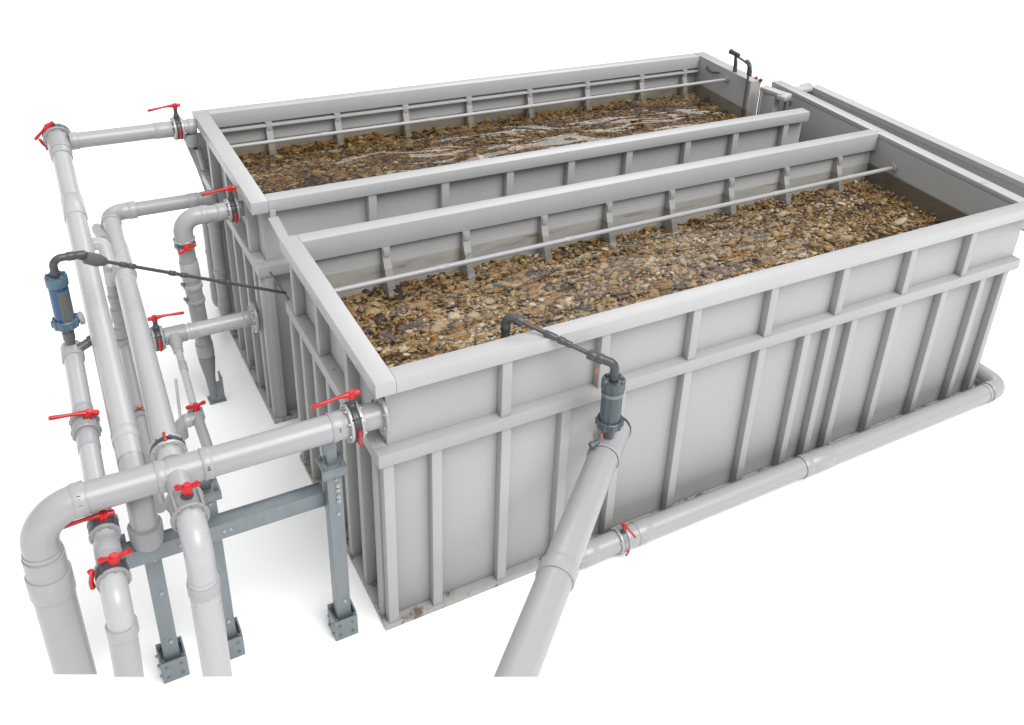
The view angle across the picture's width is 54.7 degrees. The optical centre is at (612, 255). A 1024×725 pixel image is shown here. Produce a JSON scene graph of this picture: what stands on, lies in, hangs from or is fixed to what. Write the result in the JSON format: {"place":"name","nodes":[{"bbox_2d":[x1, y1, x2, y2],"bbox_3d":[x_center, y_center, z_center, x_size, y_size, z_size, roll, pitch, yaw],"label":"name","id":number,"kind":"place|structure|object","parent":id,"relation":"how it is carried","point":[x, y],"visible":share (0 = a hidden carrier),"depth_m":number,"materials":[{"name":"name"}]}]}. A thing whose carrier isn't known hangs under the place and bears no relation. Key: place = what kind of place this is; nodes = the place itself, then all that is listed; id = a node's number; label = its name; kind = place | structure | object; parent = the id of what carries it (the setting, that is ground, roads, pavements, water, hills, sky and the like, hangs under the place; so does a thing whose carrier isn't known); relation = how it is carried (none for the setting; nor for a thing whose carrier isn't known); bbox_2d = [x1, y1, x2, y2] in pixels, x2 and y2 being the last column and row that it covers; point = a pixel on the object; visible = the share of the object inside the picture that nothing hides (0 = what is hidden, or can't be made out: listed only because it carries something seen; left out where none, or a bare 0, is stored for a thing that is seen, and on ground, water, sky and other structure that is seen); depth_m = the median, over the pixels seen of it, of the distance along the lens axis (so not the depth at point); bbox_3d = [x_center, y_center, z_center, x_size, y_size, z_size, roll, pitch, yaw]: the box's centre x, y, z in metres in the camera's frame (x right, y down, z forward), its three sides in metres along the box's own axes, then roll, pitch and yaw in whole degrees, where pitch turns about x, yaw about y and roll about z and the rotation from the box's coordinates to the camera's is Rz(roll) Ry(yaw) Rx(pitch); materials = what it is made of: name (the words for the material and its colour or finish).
{"place":"outdoors","nodes":[
{"label":"outdoors","id":0,"kind":"place"},
{"bbox_2d":[0,0,1023,724],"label":"ground","id":1,"kind":"structure","parent":0,"point":[880,584],"depth_m":9.16,"materials":[{"name":"white"}]},
{"bbox_2d":[173,200,244,404],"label":"drop pipe","id":2,"kind":"object","parent":1,"relation":"on","point":[187,221],"visible":0.86,"depth_m":9.05,"materials":[{"name":"grey plastic"}]},
{"bbox_2d":[172,236,196,254],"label":"butterfly valve","id":3,"kind":"object","parent":2,"relation":"attached to","point":[182,248],"visible":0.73,"depth_m":8.79,"materials":[{"name":"red plastic"}]},
{"bbox_2d":[201,185,241,223],"bbox_3d":[-3.544,-0.446,8.889,0.310,0.348,0.250,-13,34,-30],"label":"butterfly valve","id":4,"kind":"object","parent":2,"relation":"attached to","point":[233,209],"visible":0.91,"depth_m":8.89,"materials":[{"name":"red plastic"}]},
{"bbox_2d":[119,443,357,683],"bbox_3d":[-2.659,2.154,6.918,1.584,1.895,0.332,-10,32,-25],"label":"support frame","id":5,"kind":"object","parent":1,"relation":"on","point":[171,656],"visible":0.73,"depth_m":6.90,"materials":[{"name":"metal"}]},
{"bbox_2d":[46,130,163,552],"bbox_3d":[-4.218,0.346,7.976,0.210,1.023,5.048,-12,33,-28],"label":"header pipe","id":6,"kind":"object","parent":5,"relation":"on","point":[145,528],"visible":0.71,"depth_m":7.11,"materials":[{"name":"plastic"}]},
{"bbox_2d":[34,121,70,150],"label":"butterfly valve","id":7,"kind":"object","parent":6,"relation":"attached to","point":[49,127],"visible":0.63,"depth_m":9.56,"materials":[{"name":"plastic"}]},
{"bbox_2d":[44,250,91,350],"bbox_3d":[-3.964,0.348,7.214,0.338,0.827,0.185,-13,34,-30],"label":"air filter","id":8,"kind":"object","parent":6,"relation":"attached to","point":[66,321],"visible":0.99,"depth_m":7.12,"materials":[{"name":"blue plastic"}]},
{"bbox_2d":[60,340,143,676],"bbox_3d":[-3.475,1.644,6.633,0.184,0.965,2.623,-12,33,-28],"label":"filter line","id":9,"kind":"object","parent":8,"relation":"attached to","point":[122,627],"visible":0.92,"depth_m":5.84,"materials":[{"name":"plastic"}]},
{"bbox_2d":[48,408,101,441],"bbox_3d":[-3.667,1.159,6.715,0.305,0.260,0.185,-13,34,-30],"label":"ball valve","id":10,"kind":"object","parent":9,"relation":"attached to","point":[83,418],"visible":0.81,"depth_m":6.69,"materials":[{"name":"plastic"}]},
{"bbox_2d":[64,509,120,544],"bbox_3d":[-3.194,1.679,6.010,0.320,0.238,0.159,-13,34,-30],"label":"butterfly valve","id":11,"kind":"object","parent":9,"relation":"attached to","point":[100,520],"visible":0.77,"depth_m":5.99,"materials":[{"name":"plastic"}]},
{"bbox_2d":[87,548,131,592],"bbox_3d":[-2.936,1.847,5.748,0.250,0.259,0.146,-13,34,-30],"label":"butterfly valve","id":12,"kind":"object","parent":9,"relation":"attached to","point":[114,562],"visible":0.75,"depth_m":5.71,"materials":[{"name":"plastic"}]},
{"bbox_2d":[77,252,286,293],"bbox_3d":[-3.333,0.165,7.748,1.563,0.892,0.099,-20,37,-38],"label":"feed tube","id":13,"kind":"object","parent":8,"relation":"attached to","point":[94,259],"visible":1,"depth_m":7.53,"materials":[{"name":"plastic"}]},
{"bbox_2d":[92,223,165,512],"bbox_3d":[-4.116,0.665,8.205,0.250,1.124,3.317,-13,34,-30],"label":"riser pipe","id":14,"kind":"object","parent":6,"relation":"attached to","point":[102,244],"visible":0.67,"depth_m":8.46,"materials":[{"name":"plastic"}]},
{"bbox_2d":[133,404,145,417],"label":"ball valve","id":15,"kind":"object","parent":14,"relation":"attached to","point":[139,410],"visible":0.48,"depth_m":8.02,"materials":[{"name":"plastic"}]},
{"bbox_2d":[68,118,198,149],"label":"cross pipe","id":16,"kind":"object","parent":6,"relation":"attached to","point":[118,135],"visible":0.91,"depth_m":9.84,"materials":[{"name":"grey plastic"}]},
{"bbox_2d":[147,103,185,139],"bbox_3d":[-4.545,-1.346,10.011,0.320,0.387,0.268,-13,34,-30],"label":"butterfly valve","id":17,"kind":"object","parent":16,"relation":"attached to","point":[176,120],"visible":0.98,"depth_m":10.01,"materials":[{"name":"red plastic"}]},
{"bbox_2d":[192,52,809,423],"bbox_3d":[-0.931,-0.596,11.668,6.916,2.423,2.372,-13,34,-30],"label":"steel tank","id":18,"kind":"object","parent":1,"relation":"on","point":[254,256],"visible":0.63,"depth_m":10.53,"materials":[{"name":"grey metal"}]},
{"bbox_2d":[127,301,259,346],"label":"cross pipe","id":19,"kind":"object","parent":18,"relation":"attached to","point":[249,317],"visible":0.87,"depth_m":9.16,"materials":[{"name":"plastic"}]},
{"bbox_2d":[147,311,183,351],"bbox_3d":[-4.056,0.681,8.960,0.309,0.372,0.253,-13,34,-30],"label":"butterfly valve","id":20,"kind":"object","parent":19,"relation":"attached to","point":[157,334],"visible":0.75,"depth_m":8.87,"materials":[{"name":"plastic"}]},
{"bbox_2d":[168,333,212,446],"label":"branch pipe","id":21,"kind":"object","parent":19,"relation":"attached to","point":[184,422],"visible":0.9,"depth_m":8.17,"materials":[{"name":"plastic"}]},
{"bbox_2d":[185,401,205,420],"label":"ball valve","id":22,"kind":"object","parent":21,"relation":"attached to","point":[196,408],"visible":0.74,"depth_m":8.20,"materials":[{"name":"plastic"}]},
{"bbox_2d":[184,132,209,190],"bbox_3d":[-4.412,-0.923,10.475,0.228,0.805,0.068,-13,34,-30],"label":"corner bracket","id":23,"kind":"object","parent":18,"relation":"attached to","point":[199,155],"visible":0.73,"depth_m":10.42,"materials":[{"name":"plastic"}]},
{"bbox_2d":[202,224,217,306],"bbox_3d":[-4.296,-0.015,10.562,0.155,1.377,0.119,-13,34,-30],"label":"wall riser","id":24,"kind":"object","parent":18,"relation":"attached to","point":[213,289],"depth_m":10.55,"materials":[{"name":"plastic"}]},
{"bbox_2d":[201,190,234,315],"bbox_3d":[-4.076,0.061,10.195,0.211,1.565,0.262,-13,34,-30],"label":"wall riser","id":25,"kind":"object","parent":18,"relation":"attached to","point":[220,271],"depth_m":10.19,"materials":[{"name":"plastic"}]},
{"bbox_2d":[268,209,288,299],"bbox_3d":[-2.884,-0.001,8.589,0.145,0.645,0.548,-17,35,-34],"label":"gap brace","id":26,"kind":"object","parent":18,"relation":"attached to","point":[277,225],"visible":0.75,"depth_m":8.61,"materials":[{"name":"metal"}]},
{"bbox_2d":[231,76,728,148],"bbox_3d":[-1.270,-1.719,11.519,6.378,0.216,0.092,-11,33,-27],"label":"spray pipe","id":27,"kind":"object","parent":18,"relation":"attached to","point":[433,119],"visible":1,"depth_m":11.30,"materials":[{"name":"grey plastic"}]},
{"bbox_2d":[237,92,743,193],"bbox_3d":[-1.006,-1.170,11.288,6.385,0.229,2.160,-13,34,-30],"label":"shell media","id":28,"kind":"object","parent":18,"relation":"in","point":[324,163],"visible":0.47,"depth_m":11.43,"materials":[{"name":"brown gravel"}]},
{"bbox_2d":[729,49,751,115],"bbox_3d":[1.646,-2.257,12.786,0.126,0.767,0.461,-13,34,-30],"label":"dosing tube","id":29,"kind":"object","parent":18,"relation":"attached to","point":[736,55],"visible":1,"depth_m":12.67,"materials":[{"name":"plastic"}]},
{"bbox_2d":[759,85,792,114],"bbox_3d":[2.047,-1.765,12.540,0.451,0.705,0.169,26,35,33],"label":"float box","id":30,"kind":"object","parent":18,"relation":"in","point":[771,98],"visible":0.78,"depth_m":12.41,"materials":[{"name":"metal"}]},
{"bbox_2d":[279,129,1023,630],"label":"steel tank","id":31,"kind":"object","parent":1,"relation":"on","point":[459,479],"visible":0.83,"depth_m":8.52,"materials":[{"name":"grey metal"}]},
{"bbox_2d":[20,395,389,673],"bbox_3d":[-2.619,1.938,6.616,2.271,1.720,0.310,-13,34,-30],"label":"outlet pipe","id":32,"kind":"object","parent":31,"relation":"attached to","point":[49,580],"visible":0.98,"depth_m":6.08,"materials":[{"name":"grey plastic"}]},
{"bbox_2d":[100,192,202,459],"bbox_3d":[-3.846,0.404,7.938,0.914,0.358,4.388,-5,30,-18],"label":"header pipe","id":33,"kind":"object","parent":32,"relation":"attached to","point":[158,410],"visible":0.93,"depth_m":7.69,"materials":[{"name":"plastic"}]},
{"bbox_2d":[149,432,187,461],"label":"butterfly valve","id":34,"kind":"object","parent":33,"relation":"attached to","point":[158,443],"visible":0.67,"depth_m":6.29,"materials":[{"name":"red plastic"}]},
{"bbox_2d":[165,469,232,676],"bbox_3d":[-2.593,2.070,6.162,0.186,1.367,0.684,-13,34,-30],"label":"branch downpipe","id":35,"kind":"object","parent":32,"relation":"attached to","point":[203,584],"visible":0.97,"depth_m":5.83,"materials":[{"name":"grey plastic"}]},
{"bbox_2d":[164,480,209,531],"bbox_3d":[-2.556,1.487,5.887,0.222,0.307,0.216,-13,34,-30],"label":"butterfly valve","id":36,"kind":"object","parent":35,"relation":"attached to","point":[179,499],"visible":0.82,"depth_m":5.84,"materials":[{"name":"plastic"}]},
{"bbox_2d":[311,389,366,444],"bbox_3d":[-1.858,1.113,6.641,0.331,0.407,0.310,-13,34,-30],"label":"butterfly valve","id":37,"kind":"object","parent":32,"relation":"attached to","point":[351,408],"visible":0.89,"depth_m":6.62,"materials":[{"name":"red plastic"}]},
{"bbox_2d":[500,313,597,361],"bbox_3d":[-0.471,0.717,7.236,0.740,0.562,0.082,10,29,8],"label":"feed tube","id":38,"kind":"object","parent":31,"relation":"attached to","point":[515,319],"visible":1,"depth_m":7.14,"materials":[{"name":"plastic"}]},
{"bbox_2d":[494,416,630,676],"bbox_3d":[-0.259,1.960,6.834,0.330,0.445,2.742,10,29,8],"label":"outflow pipe","id":39,"kind":"object","parent":31,"relation":"attached to","point":[536,625],"visible":0.86,"depth_m":6.35,"materials":[{"name":"grey plastic"}]},
{"bbox_2d":[586,350,625,449],"bbox_3d":[-0.054,1.071,7.306,0.312,0.788,0.230,-3,30,-14],"label":"air filter","id":40,"kind":"object","parent":39,"relation":"on","point":[609,421],"visible":1,"depth_m":7.26,"materials":[{"name":"plastic"}]},
{"bbox_2d":[334,163,896,292],"bbox_3d":[0.390,-0.353,9.720,6.719,0.154,0.110,-13,33,-29],"label":"spray pipe","id":41,"kind":"object","parent":31,"relation":"attached to","point":[892,167],"visible":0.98,"depth_m":9.39,"materials":[{"name":"grey plastic"}]},
{"bbox_2d":[340,178,940,368],"bbox_3d":[0.725,0.203,9.370,6.735,0.223,2.055,-13,34,-30],"label":"shell media","id":42,"kind":"object","parent":31,"relation":"in","point":[413,320],"visible":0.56,"depth_m":9.33,"materials":[{"name":"brown gravel"}]},
{"bbox_2d":[579,363,1004,567],"bbox_3d":[1.970,1.941,9.792,5.661,0.225,0.533,-13,34,-30],"label":"ground pipe","id":43,"kind":"object","parent":1,"relation":"on","point":[990,387],"visible":0.91,"depth_m":9.41,"materials":[{"name":"grey plastic"}]},
{"bbox_2d":[608,522,635,555],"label":"butterfly valve","id":44,"kind":"object","parent":43,"relation":"attached to","point":[622,529],"visible":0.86,"depth_m":8.42,"materials":[{"name":"plastic"}]},
{"bbox_2d":[771,80,1023,230],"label":"end channel","id":45,"kind":"object","parent":1,"relation":"on","point":[943,181],"visible":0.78,"depth_m":11.26,"materials":[{"name":"metal"}]}
]}

